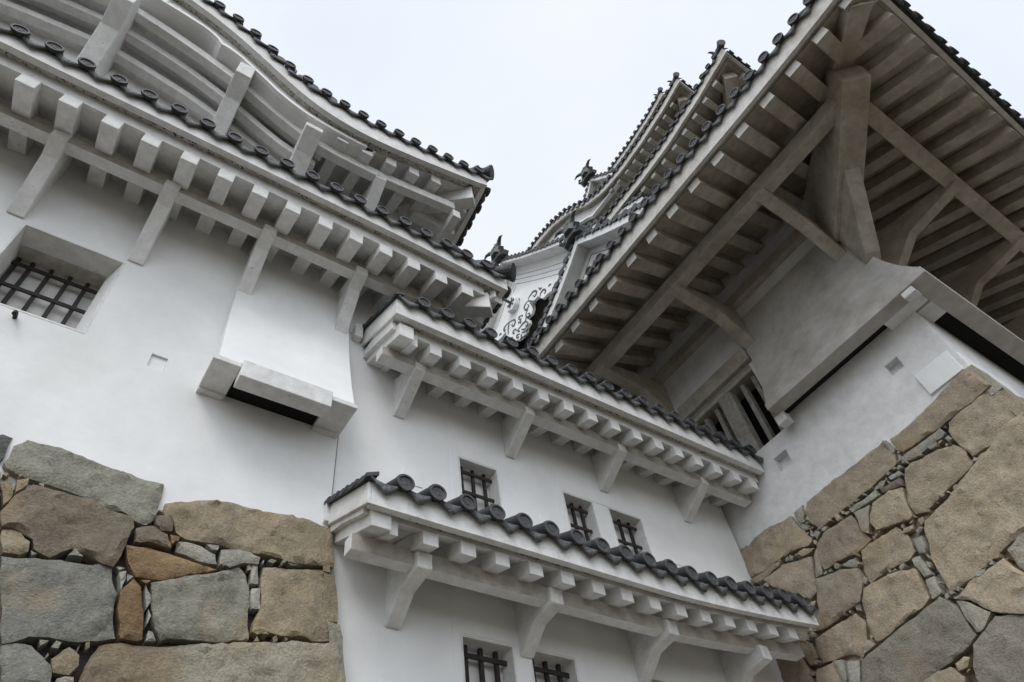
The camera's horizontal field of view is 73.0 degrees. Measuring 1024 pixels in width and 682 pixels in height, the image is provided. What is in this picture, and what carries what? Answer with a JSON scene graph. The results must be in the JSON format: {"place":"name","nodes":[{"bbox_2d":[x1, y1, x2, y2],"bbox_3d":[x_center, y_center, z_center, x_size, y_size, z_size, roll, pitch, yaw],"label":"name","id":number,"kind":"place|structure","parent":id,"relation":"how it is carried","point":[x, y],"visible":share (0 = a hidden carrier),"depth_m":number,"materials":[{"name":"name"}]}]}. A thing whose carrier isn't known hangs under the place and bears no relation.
{"place":"outdoors","nodes":[
{"label":"outdoors","id":0,"kind":"place"},
{"bbox_2d":[211,0,1023,264],"label":"sky","id":1,"kind":"structure","parent":0,"point":[533,91],"materials":[{"name":"white"}]},
{"label":"ground","id":2,"kind":"structure","parent":0,"visible":0},
{"bbox_2d":[0,435,345,681],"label":"stone wall","id":3,"kind":"structure","parent":2,"relation":"on","point":[103,578],"depth_m":4.75,"materials":[{"name":"stone"}]},
{"bbox_2d":[0,0,515,527],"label":"castle tower","id":4,"kind":"structure","parent":3,"relation":"on","point":[222,232],"depth_m":7.18,"materials":[{"name":"paint"}]},
{"bbox_2d":[0,223,125,333],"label":"window","id":5,"kind":"structure","parent":4,"relation":"in","point":[44,275],"depth_m":6.66,"materials":[{"name":"paint"}]},
{"bbox_2d":[322,292,818,681],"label":"corridor building","id":6,"kind":"structure","parent":2,"relation":"on","point":[505,510],"depth_m":7.36,"materials":[{"name":"paint"}]},
{"bbox_2d":[458,456,502,510],"bbox_3d":[-0.411,1.697,7.597,0.530,0.745,0.254,24,-59,-25],"label":"window","id":7,"kind":"structure","parent":6,"relation":"in","point":[480,481],"depth_m":7.78,"materials":[{"name":"paint"}]},
{"bbox_2d":[461,634,517,681],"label":"window","id":8,"kind":"structure","parent":6,"relation":"in","point":[483,660],"depth_m":6.13,"materials":[{"name":"paint"}]},
{"bbox_2d":[530,650,579,681],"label":"window","id":9,"kind":"structure","parent":6,"relation":"in","point":[545,666],"depth_m":6.48,"materials":[{"name":"paint"}]},
{"bbox_2d":[562,491,601,541],"bbox_3d":[0.773,2.223,8.213,0.480,0.770,0.254,24,-59,-25],"label":"window","id":10,"kind":"structure","parent":6,"relation":"in","point":[581,514],"depth_m":8.41,"materials":[{"name":"paint"}]},
{"bbox_2d":[607,507,651,554],"bbox_3d":[1.401,2.505,8.535,0.560,0.770,0.254,24,-59,-25],"label":"window","id":11,"kind":"structure","parent":6,"relation":"in","point":[629,531],"depth_m":8.74,"materials":[{"name":"paint"}]},
{"bbox_2d":[651,677,671,681],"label":"window","id":12,"kind":"structure","parent":6,"relation":"in","point":[653,679],"depth_m":7.01,"materials":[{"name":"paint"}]},
{"bbox_2d":[740,364,1023,681],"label":"stone wall","id":13,"kind":"structure","parent":2,"relation":"on","point":[911,569],"depth_m":7.59,"materials":[{"name":"beige stone"}]},
{"bbox_2d":[479,0,1023,577],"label":"castle keep","id":14,"kind":"structure","parent":13,"relation":"on","point":[795,260],"depth_m":10.27,"materials":[{"name":"paint"}]},
{"bbox_2d":[677,347,783,451],"bbox_3d":[3.651,1.302,10.988,0.700,1.740,1.560,24,-59,-25],"label":"lattice window","id":15,"kind":"structure","parent":14,"relation":"in","point":[740,412],"depth_m":11.12,"materials":[{"name":"paint"}]}
]}

